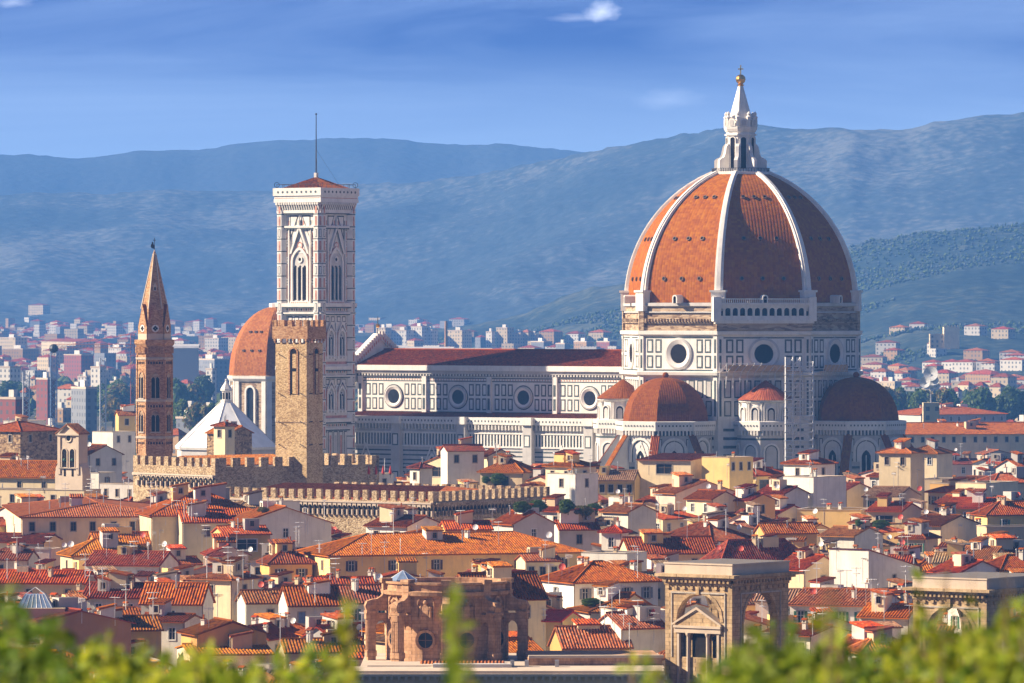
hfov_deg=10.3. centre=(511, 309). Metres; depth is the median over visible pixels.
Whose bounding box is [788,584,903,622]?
house
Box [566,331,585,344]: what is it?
apartment block
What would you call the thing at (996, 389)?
apartment block
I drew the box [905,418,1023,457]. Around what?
house
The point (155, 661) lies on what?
house
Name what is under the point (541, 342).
apartment block
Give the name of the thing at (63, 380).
plain woodland
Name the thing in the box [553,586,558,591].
window
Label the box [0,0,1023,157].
sky
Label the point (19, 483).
window
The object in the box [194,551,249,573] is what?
house
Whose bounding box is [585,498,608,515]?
house
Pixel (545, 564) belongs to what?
tv antenna
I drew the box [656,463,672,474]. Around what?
window
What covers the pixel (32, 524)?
window
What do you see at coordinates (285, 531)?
window
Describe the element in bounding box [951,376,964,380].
hill villa
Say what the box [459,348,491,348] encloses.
industrial shed
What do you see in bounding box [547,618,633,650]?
house
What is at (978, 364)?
hill villa
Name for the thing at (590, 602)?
roof plant
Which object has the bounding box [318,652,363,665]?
house
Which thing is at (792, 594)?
house
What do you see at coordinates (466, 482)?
house
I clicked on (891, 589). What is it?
house
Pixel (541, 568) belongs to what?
window
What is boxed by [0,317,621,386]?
distant city
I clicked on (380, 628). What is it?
house
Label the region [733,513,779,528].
house
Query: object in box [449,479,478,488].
house
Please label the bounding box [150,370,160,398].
arched window
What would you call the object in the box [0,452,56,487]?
house
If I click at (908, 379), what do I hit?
hill villa
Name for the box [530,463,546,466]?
house
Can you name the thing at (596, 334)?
apartment block
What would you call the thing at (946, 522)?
house
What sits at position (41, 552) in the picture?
house
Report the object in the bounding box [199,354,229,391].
apartment block
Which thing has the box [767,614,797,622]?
house
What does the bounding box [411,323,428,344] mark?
apartment block
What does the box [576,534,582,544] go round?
window
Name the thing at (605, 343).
apartment block
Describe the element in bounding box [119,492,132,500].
house
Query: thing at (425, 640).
round window
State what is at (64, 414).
apartment block
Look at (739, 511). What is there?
house
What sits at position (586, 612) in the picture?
house
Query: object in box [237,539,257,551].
window
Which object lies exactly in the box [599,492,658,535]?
house
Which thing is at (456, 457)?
window
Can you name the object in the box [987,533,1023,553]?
house
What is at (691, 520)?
house
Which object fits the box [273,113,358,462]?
bell tower
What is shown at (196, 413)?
tree
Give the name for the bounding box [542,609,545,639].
tv antenna
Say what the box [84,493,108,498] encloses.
house
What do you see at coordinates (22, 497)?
house
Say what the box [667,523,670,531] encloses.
window
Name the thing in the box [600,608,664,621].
house
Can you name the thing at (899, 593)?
house
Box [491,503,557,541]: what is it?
house
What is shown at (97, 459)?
window
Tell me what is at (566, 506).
roof plant
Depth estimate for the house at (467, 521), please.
962.13 m
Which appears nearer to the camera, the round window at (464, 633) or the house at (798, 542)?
the round window at (464, 633)
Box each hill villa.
[28,303,49,314]
[90,321,101,328]
[170,319,183,326]
[184,320,204,325]
[449,317,468,326]
[469,329,477,336]
[861,354,886,365]
[861,366,873,371]
[862,362,887,369]
[864,376,878,380]
[876,340,899,354]
[884,347,904,360]
[888,363,908,370]
[889,325,909,335]
[894,370,910,380]
[895,367,916,378]
[897,377,918,383]
[902,382,919,389]
[904,383,922,390]
[909,321,926,327]
[922,359,941,372]
[925,363,943,370]
[927,343,946,356]
[939,382,950,388]
[942,359,957,370]
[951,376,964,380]
[952,359,975,372]
[963,348,989,359]
[964,323,986,335]
[976,358,999,369]
[981,362,999,370]
[991,326,1014,338]
[999,349,1022,360]
[1000,357,1023,370]
[1003,352,1023,358]
[1017,377,1023,383]
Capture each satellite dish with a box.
[67,541,73,546]
[290,618,295,626]
[376,573,381,579]
[546,532,551,537]
[558,563,565,569]
[810,588,816,597]
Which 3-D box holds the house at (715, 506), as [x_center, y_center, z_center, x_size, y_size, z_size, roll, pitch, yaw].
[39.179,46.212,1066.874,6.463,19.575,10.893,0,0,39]
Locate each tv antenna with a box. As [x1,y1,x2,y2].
[78,597,84,609]
[84,570,95,603]
[98,567,107,593]
[120,583,131,609]
[204,606,213,627]
[225,559,233,589]
[274,612,286,643]
[323,500,325,528]
[330,557,339,583]
[359,611,363,635]
[369,528,371,558]
[380,541,388,571]
[391,508,394,534]
[495,521,501,544]
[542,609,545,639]
[544,562,553,584]
[599,605,607,628]
[614,584,624,603]
[620,613,626,640]
[628,501,632,528]
[632,545,639,574]
[636,548,638,577]
[755,506,759,534]
[796,550,801,581]
[837,568,843,588]
[851,567,860,598]
[900,565,910,601]
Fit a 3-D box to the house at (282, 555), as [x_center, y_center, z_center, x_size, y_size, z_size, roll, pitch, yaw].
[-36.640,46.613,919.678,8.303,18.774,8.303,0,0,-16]
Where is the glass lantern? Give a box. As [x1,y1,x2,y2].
[2,587,65,628]
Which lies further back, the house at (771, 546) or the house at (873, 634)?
the house at (771, 546)
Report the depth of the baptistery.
1435.20 m
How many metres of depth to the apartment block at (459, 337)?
5194.79 m
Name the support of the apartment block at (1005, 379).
on the ground
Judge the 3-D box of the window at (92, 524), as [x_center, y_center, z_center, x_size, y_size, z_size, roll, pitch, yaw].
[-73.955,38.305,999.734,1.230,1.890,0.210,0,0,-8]
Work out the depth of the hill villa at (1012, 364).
4130.66 m
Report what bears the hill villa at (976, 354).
on the foothills
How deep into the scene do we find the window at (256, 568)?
926.58 m
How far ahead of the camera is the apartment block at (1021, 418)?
2540.32 m
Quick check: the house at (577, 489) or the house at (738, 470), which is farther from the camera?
the house at (738, 470)
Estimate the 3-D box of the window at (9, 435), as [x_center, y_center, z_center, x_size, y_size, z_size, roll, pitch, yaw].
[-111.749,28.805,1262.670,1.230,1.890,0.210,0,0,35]
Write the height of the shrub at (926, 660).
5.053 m
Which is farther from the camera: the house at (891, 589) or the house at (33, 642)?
the house at (891, 589)
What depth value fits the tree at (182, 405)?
2371.45 m
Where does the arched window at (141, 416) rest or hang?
in the spired tower at (154, 343)
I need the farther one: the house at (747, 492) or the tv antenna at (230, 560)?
the house at (747, 492)
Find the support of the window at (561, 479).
in the house at (577, 489)
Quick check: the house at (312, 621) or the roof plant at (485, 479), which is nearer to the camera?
the house at (312, 621)
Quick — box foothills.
[34,224,1023,379]
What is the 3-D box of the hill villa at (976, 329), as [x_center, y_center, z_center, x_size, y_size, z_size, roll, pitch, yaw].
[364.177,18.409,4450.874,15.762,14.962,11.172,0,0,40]
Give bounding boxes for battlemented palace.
[132,453,549,535]
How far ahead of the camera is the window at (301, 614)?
801.30 m
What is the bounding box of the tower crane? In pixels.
[56,334,134,408]
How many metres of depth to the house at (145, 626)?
762.49 m
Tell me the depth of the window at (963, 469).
1496.67 m
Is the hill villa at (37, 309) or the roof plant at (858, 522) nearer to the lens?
the roof plant at (858, 522)
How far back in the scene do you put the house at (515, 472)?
1170.01 m
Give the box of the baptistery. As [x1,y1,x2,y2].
[175,379,275,466]
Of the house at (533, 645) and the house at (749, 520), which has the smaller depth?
the house at (533, 645)
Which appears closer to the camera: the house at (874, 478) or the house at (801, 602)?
the house at (801, 602)
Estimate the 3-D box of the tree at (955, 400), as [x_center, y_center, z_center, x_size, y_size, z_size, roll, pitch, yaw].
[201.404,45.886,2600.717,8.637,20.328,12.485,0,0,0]
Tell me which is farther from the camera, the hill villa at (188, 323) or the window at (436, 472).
the hill villa at (188, 323)
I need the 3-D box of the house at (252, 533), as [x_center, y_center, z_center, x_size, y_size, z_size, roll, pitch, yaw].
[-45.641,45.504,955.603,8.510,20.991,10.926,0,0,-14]
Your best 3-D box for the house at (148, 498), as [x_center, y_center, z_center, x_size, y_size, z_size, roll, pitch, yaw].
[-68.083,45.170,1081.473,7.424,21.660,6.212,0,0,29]
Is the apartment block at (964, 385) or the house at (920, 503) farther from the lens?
the apartment block at (964, 385)
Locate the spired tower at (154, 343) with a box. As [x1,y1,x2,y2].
[134,238,174,465]
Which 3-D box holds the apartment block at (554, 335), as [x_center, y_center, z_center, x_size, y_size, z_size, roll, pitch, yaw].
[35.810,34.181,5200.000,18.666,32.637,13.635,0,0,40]
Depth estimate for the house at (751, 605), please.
808.79 m
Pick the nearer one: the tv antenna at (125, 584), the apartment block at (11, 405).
the tv antenna at (125, 584)
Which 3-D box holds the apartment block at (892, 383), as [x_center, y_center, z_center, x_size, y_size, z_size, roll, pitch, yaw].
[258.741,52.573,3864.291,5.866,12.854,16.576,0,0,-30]
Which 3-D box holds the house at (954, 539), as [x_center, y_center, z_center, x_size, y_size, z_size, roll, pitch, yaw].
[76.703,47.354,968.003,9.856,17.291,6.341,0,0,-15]
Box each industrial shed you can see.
[172,344,199,381]
[405,347,453,347]
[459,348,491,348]
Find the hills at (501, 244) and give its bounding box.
[0,112,1023,326]
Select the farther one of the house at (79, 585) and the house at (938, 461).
the house at (938, 461)
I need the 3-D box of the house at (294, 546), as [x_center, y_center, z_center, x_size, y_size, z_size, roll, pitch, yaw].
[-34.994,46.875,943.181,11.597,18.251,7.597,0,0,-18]
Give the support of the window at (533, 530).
in the house at (532, 521)
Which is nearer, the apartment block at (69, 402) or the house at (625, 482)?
the house at (625, 482)
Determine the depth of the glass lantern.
733.20 m
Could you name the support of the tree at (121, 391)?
on the ground
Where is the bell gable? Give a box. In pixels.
[55,423,89,489]
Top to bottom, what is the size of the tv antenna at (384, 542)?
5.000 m
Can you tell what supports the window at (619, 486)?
in the house at (625, 482)
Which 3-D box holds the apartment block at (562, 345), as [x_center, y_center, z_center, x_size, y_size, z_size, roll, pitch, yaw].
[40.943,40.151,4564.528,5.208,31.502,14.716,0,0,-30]
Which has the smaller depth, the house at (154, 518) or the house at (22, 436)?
the house at (154, 518)
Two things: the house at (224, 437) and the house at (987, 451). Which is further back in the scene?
the house at (987, 451)
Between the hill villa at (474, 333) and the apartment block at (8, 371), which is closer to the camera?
the apartment block at (8, 371)
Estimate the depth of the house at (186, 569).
898.76 m
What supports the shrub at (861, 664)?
on the ground
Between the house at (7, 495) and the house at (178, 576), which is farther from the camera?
the house at (7, 495)
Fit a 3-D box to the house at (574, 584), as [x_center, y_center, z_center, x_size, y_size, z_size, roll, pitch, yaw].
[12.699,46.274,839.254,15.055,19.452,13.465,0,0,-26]
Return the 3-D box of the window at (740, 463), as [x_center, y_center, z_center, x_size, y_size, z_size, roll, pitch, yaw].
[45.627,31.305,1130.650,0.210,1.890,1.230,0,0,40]
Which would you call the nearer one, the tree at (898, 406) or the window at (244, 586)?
the window at (244, 586)
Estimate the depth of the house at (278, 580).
869.14 m
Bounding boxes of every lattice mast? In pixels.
[23,372,29,419]
[49,344,57,427]
[100,358,105,430]
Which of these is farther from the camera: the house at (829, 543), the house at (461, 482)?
the house at (461, 482)
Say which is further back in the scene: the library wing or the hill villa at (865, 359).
the hill villa at (865, 359)
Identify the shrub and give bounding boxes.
[0,573,101,682]
[71,616,193,682]
[162,612,243,682]
[239,626,362,682]
[323,578,362,682]
[439,570,482,682]
[612,643,669,682]
[689,602,819,682]
[778,627,902,682]
[806,566,858,682]
[869,546,981,682]
[926,565,1023,682]
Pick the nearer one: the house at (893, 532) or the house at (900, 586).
the house at (900, 586)
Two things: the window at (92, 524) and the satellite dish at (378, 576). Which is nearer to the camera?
the satellite dish at (378, 576)
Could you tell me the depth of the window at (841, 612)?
777.22 m
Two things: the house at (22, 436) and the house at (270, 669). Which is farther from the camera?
the house at (22, 436)
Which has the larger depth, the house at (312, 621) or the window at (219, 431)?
the window at (219, 431)
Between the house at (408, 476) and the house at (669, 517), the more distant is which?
the house at (408, 476)
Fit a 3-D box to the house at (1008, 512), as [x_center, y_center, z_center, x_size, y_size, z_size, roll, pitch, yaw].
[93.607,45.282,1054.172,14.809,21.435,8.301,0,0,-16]
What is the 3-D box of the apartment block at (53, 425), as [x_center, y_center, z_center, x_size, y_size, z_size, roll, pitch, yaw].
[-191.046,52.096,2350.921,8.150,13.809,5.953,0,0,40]
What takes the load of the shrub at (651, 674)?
on the ground
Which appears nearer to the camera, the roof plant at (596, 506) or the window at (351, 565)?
the window at (351, 565)
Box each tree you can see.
[0,380,34,398]
[96,384,107,404]
[97,379,123,405]
[101,397,124,428]
[103,383,135,404]
[173,377,197,402]
[173,399,189,428]
[173,402,178,424]
[182,401,210,430]
[187,383,205,402]
[193,374,214,403]
[208,402,214,410]
[883,386,897,402]
[892,389,906,409]
[894,401,900,410]
[896,386,912,409]
[909,388,927,408]
[922,388,953,404]
[948,388,960,405]
[961,391,973,406]
[968,386,997,410]
[994,395,1015,420]
[1001,386,1023,420]
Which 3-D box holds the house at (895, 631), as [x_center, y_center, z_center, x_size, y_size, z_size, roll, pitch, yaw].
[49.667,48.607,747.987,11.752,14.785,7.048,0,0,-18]
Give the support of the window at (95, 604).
in the house at (113, 579)
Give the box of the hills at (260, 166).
[0,138,584,194]
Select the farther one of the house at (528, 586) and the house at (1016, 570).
the house at (1016, 570)
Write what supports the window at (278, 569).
in the house at (282, 555)
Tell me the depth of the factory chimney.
3799.10 m
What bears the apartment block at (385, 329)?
on the ground
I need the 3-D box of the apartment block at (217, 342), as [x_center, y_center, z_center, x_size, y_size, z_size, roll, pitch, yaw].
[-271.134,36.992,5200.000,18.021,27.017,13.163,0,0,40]
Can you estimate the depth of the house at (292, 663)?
710.13 m
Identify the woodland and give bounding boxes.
[0,361,1023,443]
[438,222,1023,364]
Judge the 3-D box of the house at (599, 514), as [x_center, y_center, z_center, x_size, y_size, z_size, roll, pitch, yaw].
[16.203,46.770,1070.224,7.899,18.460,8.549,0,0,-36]
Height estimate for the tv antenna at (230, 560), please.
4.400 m
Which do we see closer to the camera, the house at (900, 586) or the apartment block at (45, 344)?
the house at (900, 586)
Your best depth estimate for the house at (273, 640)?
769.59 m
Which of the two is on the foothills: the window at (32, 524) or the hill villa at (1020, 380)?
the hill villa at (1020, 380)
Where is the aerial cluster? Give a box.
[919,366,939,421]
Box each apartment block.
[0,334,27,347]
[0,362,20,384]
[0,390,28,424]
[2,345,38,360]
[20,388,28,400]
[30,375,37,385]
[30,385,35,400]
[36,372,55,424]
[41,338,98,353]
[46,418,62,427]
[58,384,75,407]
[58,402,70,422]
[64,350,93,380]
[67,397,70,407]
[71,380,96,439]
[77,372,90,385]
[90,362,106,386]
[108,345,135,353]
[119,372,129,385]
[172,428,186,455]
[175,410,192,433]
[181,379,193,385]
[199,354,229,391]
[199,370,205,378]
[204,335,228,351]
[205,363,216,402]
[219,377,228,391]
[376,324,391,339]
[391,327,414,344]
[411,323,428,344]
[427,326,437,344]
[448,327,471,347]
[486,328,495,348]
[496,324,513,348]
[513,330,524,346]
[521,329,532,345]
[531,338,551,348]
[532,331,539,340]
[539,329,562,343]
[555,340,569,348]
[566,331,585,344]
[573,338,593,348]
[588,329,611,340]
[596,338,616,348]
[870,368,894,377]
[881,377,901,389]
[909,366,921,370]
[937,369,957,383]
[951,377,961,388]
[952,387,961,398]
[958,381,973,390]
[965,370,999,383]
[974,381,988,387]
[989,383,1006,397]
[991,373,1016,388]
[1017,415,1023,421]
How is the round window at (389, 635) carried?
in the pavilion
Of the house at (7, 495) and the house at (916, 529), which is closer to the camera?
the house at (916, 529)
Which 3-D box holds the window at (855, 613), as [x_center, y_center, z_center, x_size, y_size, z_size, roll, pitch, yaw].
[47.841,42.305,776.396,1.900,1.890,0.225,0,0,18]
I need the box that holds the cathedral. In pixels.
[355,65,912,480]
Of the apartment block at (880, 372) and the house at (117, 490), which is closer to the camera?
the house at (117, 490)
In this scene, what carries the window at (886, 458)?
in the house at (905, 455)
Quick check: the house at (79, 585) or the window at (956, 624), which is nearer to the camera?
the window at (956, 624)
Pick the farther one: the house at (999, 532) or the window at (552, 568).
the house at (999, 532)
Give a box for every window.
[8,434,11,442]
[9,494,14,502]
[17,481,21,487]
[29,521,35,531]
[41,481,46,487]
[49,521,55,531]
[50,494,55,499]
[64,588,71,593]
[70,521,76,531]
[89,521,95,531]
[94,603,101,608]
[96,458,99,465]
[105,476,109,482]
[112,458,116,465]
[115,488,118,497]
[125,418,128,425]
[128,435,131,442]
[129,521,135,530]
[138,370,144,398]
[138,408,144,432]
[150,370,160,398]
[150,408,160,432]
[166,370,171,398]
[166,408,171,432]
[168,627,175,640]
[204,527,210,537]
[210,584,214,596]
[217,429,221,437]
[228,429,231,437]
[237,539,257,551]
[242,584,247,588]
[254,566,259,574]
[266,608,274,612]
[275,568,286,572]
[282,528,288,538]
[289,215,308,302]
[296,568,307,576]
[298,611,305,624]
[321,559,323,570]
[326,321,335,358]
[326,379,335,412]
[329,215,344,302]
[337,322,346,358]
[337,379,346,412]
[346,560,356,571]
[350,608,360,621]
[387,629,390,647]
[388,560,396,571]
[415,630,435,650]
[431,559,442,570]
[432,467,440,476]
[454,454,459,463]
[459,630,476,650]
[472,454,477,463]
[493,476,508,486]
[501,629,505,648]
[528,566,534,570]
[531,528,536,536]
[539,566,546,575]
[550,566,557,572]
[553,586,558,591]
[559,478,563,487]
[560,557,566,567]
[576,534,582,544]
[580,588,590,599]
[585,478,588,487]
[599,484,604,493]
[607,537,614,547]
[608,484,613,493]
[617,484,622,493]
[621,587,632,591]
[626,484,631,493]
[641,586,652,598]
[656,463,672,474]
[658,588,660,599]
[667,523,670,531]
[690,503,694,512]
[703,503,707,512]
[739,461,742,470]
[747,461,750,470]
[759,479,768,489]
[761,504,764,513]
[794,610,806,621]
[795,467,799,474]
[837,611,847,620]
[854,611,859,620]
[867,500,874,506]
[871,480,875,487]
[875,515,893,522]
[884,456,889,465]
[900,456,904,465]
[916,543,923,553]
[927,457,931,464]
[929,496,935,504]
[951,615,958,629]
[961,467,965,473]
[1000,519,1009,524]
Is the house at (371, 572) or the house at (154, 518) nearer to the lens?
the house at (371, 572)
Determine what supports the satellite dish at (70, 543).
attached to the house at (69, 555)
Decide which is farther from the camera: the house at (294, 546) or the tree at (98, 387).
the tree at (98, 387)
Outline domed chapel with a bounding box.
[227,303,276,443]
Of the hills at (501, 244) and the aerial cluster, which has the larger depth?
the hills at (501, 244)
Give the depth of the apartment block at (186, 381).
3445.88 m
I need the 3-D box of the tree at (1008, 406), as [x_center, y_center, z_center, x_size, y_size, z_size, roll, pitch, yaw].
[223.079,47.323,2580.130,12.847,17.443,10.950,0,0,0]
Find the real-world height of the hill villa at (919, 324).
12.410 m
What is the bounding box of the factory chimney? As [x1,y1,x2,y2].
[444,321,447,346]
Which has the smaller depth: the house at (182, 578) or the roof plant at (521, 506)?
the house at (182, 578)
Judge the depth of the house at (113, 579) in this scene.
817.13 m
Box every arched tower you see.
[654,558,798,682]
[902,572,1023,674]
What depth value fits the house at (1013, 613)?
732.95 m
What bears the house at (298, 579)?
on the ground
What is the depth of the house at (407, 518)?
973.00 m
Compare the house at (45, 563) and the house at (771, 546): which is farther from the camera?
the house at (45, 563)
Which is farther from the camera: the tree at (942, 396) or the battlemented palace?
the tree at (942, 396)
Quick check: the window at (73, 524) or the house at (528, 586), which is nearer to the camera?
the house at (528, 586)
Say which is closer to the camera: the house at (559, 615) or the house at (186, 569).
the house at (559, 615)
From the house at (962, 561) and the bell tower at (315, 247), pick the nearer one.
the house at (962, 561)
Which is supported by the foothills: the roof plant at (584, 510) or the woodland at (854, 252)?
the woodland at (854, 252)
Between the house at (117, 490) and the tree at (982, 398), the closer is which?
the house at (117, 490)
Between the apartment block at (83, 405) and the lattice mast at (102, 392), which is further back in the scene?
the apartment block at (83, 405)
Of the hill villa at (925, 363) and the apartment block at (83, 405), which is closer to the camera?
the apartment block at (83, 405)
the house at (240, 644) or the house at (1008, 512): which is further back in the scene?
the house at (1008, 512)
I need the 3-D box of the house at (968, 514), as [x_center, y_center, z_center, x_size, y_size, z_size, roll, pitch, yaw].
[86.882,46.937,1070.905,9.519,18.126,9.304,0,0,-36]
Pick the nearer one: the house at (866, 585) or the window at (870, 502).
the house at (866, 585)
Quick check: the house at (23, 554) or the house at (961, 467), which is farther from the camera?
the house at (961, 467)
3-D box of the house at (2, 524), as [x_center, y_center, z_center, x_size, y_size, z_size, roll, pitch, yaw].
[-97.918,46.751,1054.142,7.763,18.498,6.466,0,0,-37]
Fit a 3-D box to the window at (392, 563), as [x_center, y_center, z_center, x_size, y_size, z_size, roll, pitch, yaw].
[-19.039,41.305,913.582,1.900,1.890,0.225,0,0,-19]
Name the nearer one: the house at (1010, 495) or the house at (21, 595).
the house at (21, 595)
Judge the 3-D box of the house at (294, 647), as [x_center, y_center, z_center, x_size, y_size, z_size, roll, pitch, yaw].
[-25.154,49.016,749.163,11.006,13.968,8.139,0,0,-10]
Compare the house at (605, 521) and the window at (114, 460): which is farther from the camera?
the window at (114, 460)
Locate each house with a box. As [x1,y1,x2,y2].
[0,414,60,459]
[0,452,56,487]
[0,483,100,506]
[0,493,44,518]
[0,517,5,531]
[0,524,62,547]
[0,541,40,568]
[0,557,97,596]
[0,592,19,598]
[0,592,135,656]
[2,491,155,549]
[3,420,45,424]
[8,632,39,647]
[16,592,32,598]
[27,543,61,566]
[32,558,55,568]
[49,582,82,598]
[56,527,150,568]
[56,641,71,657]
[61,590,83,596]
[62,560,85,569]
[82,543,180,573]
[82,569,144,608]
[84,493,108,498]
[87,523,150,548]
[88,444,124,481]
[90,469,115,488]
[92,427,135,479]
[92,565,134,580]
[94,603,163,657]
[99,479,132,499]
[114,404,135,430]
[115,601,140,614]
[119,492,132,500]
[122,472,132,481]
[126,658,166,669]
[131,638,168,668]
[134,482,250,550]
[134,571,155,581]
[138,489,168,501]
[138,575,215,619]
[145,491,166,502]
[145,597,205,664]
[153,570,178,580]
[155,577,175,581]
[156,572,181,581]
[162,564,203,574]
[166,544,202,568]
[175,630,273,668]
[176,614,270,646]
[177,499,231,565]
[180,575,193,581]
[186,556,263,621]
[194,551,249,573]
[200,533,251,570]
[204,420,253,466]
[210,416,237,466]
[210,517,272,573]
[227,496,334,546]
[227,660,271,679]
[235,580,280,625]
[236,490,263,508]
[246,543,268,574]
[246,663,289,679]
[248,615,291,651]
[254,612,304,636]
[256,538,316,578]
[258,575,270,582]
[263,570,294,588]
[271,495,299,510]
[276,575,342,625]
[276,627,365,669]
[288,536,304,549]
[289,661,310,670]
[292,575,306,583]
[295,523,584,577]
[295,611,325,636]
[301,612,364,639]
[316,569,375,583]
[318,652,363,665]
[331,526,341,540]
[331,532,351,540]
[338,576,384,623]
[360,622,384,642]
[363,503,439,532]
[368,567,380,582]
[376,633,384,652]
[379,473,393,484]
[382,557,423,577]
[394,481,409,484]
[396,476,406,481]
[404,472,409,481]
[406,457,435,485]
[420,569,444,576]
[424,446,441,485]
[439,436,485,485]
[439,510,493,531]
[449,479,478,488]
[454,558,499,576]
[456,561,548,650]
[463,480,469,487]
[476,451,532,488]
[484,443,514,467]
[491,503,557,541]
[509,631,543,652]
[514,544,562,575]
[516,481,545,486]
[525,464,545,482]
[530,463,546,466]
[539,556,662,607]
[541,449,599,486]
[541,596,584,650]
[542,494,576,520]
[546,592,565,608]
[547,469,597,505]
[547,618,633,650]
[554,508,600,550]
[566,600,628,619]
[581,546,647,570]
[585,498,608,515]
[591,461,600,468]
[591,543,601,550]
[592,580,652,604]
[595,508,602,517]
[595,516,638,543]
[596,462,640,502]
[597,517,632,549]
[598,494,608,499]
[598,602,664,652]
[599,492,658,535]
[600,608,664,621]
[606,465,624,468]
[607,560,650,571]
[608,496,632,505]
[615,599,655,605]
[618,528,715,560]
[629,560,668,576]
[635,483,671,504]
[636,453,715,497]
[643,500,656,509]
[647,551,680,570]
[653,472,734,511]
[656,504,702,531]
[656,563,664,606]
[661,595,708,618]
[670,515,751,543]
[677,510,753,535]
[683,480,736,515]
[685,518,702,524]
[699,502,736,518]
[699,530,797,559]
[702,451,753,490]
[729,501,771,523]
[733,483,777,518]
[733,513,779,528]
[736,508,745,514]
[744,613,769,632]
[744,624,798,669]
[745,610,758,615]
[746,593,756,610]
[753,457,783,490]
[753,520,819,545]
[753,588,801,618]
[757,474,810,507]
[762,614,851,654]
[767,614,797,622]
[771,494,799,521]
[774,516,795,521]
[780,449,838,475]
[783,468,845,506]
[785,544,828,587]
[786,536,806,547]
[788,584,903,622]
[796,502,868,527]
[796,515,828,528]
[799,607,851,630]
[802,576,847,588]
[817,518,885,553]
[817,529,826,551]
[817,539,838,553]
[828,544,922,587]
[832,620,884,649]
[842,471,858,475]
[844,474,870,506]
[847,625,910,667]
[848,578,868,587]
[849,513,903,543]
[856,588,912,633]
[858,469,873,485]
[861,486,921,506]
[864,492,922,522]
[866,462,878,487]
[869,583,897,591]
[872,546,922,562]
[873,528,896,553]
[873,621,902,638]
[875,438,927,500]
[876,648,904,682]
[877,582,904,589]
[884,545,917,563]
[886,578,912,587]
[890,523,903,533]
[891,589,904,599]
[894,517,941,559]
[897,591,947,619]
[898,403,1007,421]
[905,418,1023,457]
[908,498,938,515]
[909,545,921,559]
[916,551,939,574]
[918,438,955,477]
[919,502,981,544]
[922,542,946,561]
[924,476,968,510]
[925,474,951,508]
[926,549,998,573]
[926,571,952,574]
[930,475,956,488]
[931,488,966,511]
[931,536,970,551]
[931,541,970,567]
[936,612,947,630]
[937,625,961,661]
[945,539,970,542]
[946,608,1017,630]
[949,488,996,518]
[952,453,972,477]
[955,477,1018,496]
[960,451,977,461]
[965,536,1005,561]
[966,467,990,479]
[966,512,974,520]
[970,454,987,464]
[970,495,1023,524]
[972,461,995,474]
[973,464,1023,497]
[975,446,1010,459]
[976,519,1023,539]
[980,531,1009,536]
[985,453,1005,464]
[986,547,1023,572]
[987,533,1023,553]
[991,552,1013,558]
[992,491,1023,500]
[993,451,1023,472]
[1002,608,1023,658]
[1008,568,1023,572]
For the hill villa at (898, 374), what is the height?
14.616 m
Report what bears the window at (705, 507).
in the house at (697, 501)
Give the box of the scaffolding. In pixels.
[784,357,814,460]
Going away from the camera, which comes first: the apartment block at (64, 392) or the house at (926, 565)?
the house at (926, 565)
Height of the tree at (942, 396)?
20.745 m
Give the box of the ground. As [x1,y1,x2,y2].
[28,384,912,456]
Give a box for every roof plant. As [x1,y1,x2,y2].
[257,507,269,512]
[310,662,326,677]
[482,476,490,484]
[490,473,508,484]
[512,501,532,513]
[529,499,548,513]
[558,499,575,514]
[574,505,594,517]
[581,598,603,606]
[587,503,603,514]
[855,519,862,527]
[872,520,890,528]
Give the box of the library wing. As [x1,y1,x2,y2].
[357,650,666,682]
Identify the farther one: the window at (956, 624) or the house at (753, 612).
the house at (753, 612)
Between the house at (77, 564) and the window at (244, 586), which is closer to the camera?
the window at (244, 586)
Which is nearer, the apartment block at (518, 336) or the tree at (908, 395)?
the tree at (908, 395)
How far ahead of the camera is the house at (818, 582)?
859.37 m
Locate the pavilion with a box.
[364,570,529,660]
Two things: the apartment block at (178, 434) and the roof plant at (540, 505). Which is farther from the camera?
the apartment block at (178, 434)
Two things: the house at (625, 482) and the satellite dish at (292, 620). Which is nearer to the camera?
the satellite dish at (292, 620)
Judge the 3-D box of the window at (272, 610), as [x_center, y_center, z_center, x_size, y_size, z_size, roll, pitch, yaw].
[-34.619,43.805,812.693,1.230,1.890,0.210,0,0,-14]
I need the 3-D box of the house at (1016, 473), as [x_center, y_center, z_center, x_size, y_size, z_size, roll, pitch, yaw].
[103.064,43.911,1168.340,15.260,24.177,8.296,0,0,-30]
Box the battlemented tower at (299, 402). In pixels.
[272,320,325,497]
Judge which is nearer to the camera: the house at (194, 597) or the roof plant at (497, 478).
the house at (194, 597)
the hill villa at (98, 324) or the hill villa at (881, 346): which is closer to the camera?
the hill villa at (881, 346)
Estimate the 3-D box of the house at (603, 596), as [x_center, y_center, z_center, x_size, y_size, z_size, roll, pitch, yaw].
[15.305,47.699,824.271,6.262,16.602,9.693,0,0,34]
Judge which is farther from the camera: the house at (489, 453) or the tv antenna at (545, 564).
the house at (489, 453)
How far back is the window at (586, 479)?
1097.39 m
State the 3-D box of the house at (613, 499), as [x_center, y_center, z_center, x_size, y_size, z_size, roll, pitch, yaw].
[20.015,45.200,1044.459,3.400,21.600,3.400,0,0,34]
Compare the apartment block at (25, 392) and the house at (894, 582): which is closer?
the house at (894, 582)
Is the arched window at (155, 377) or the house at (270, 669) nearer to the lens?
the house at (270, 669)
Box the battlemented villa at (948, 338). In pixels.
[929,325,958,348]
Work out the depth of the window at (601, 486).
1131.12 m
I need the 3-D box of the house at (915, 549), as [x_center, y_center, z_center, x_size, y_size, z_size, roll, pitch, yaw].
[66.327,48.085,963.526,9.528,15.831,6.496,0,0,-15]

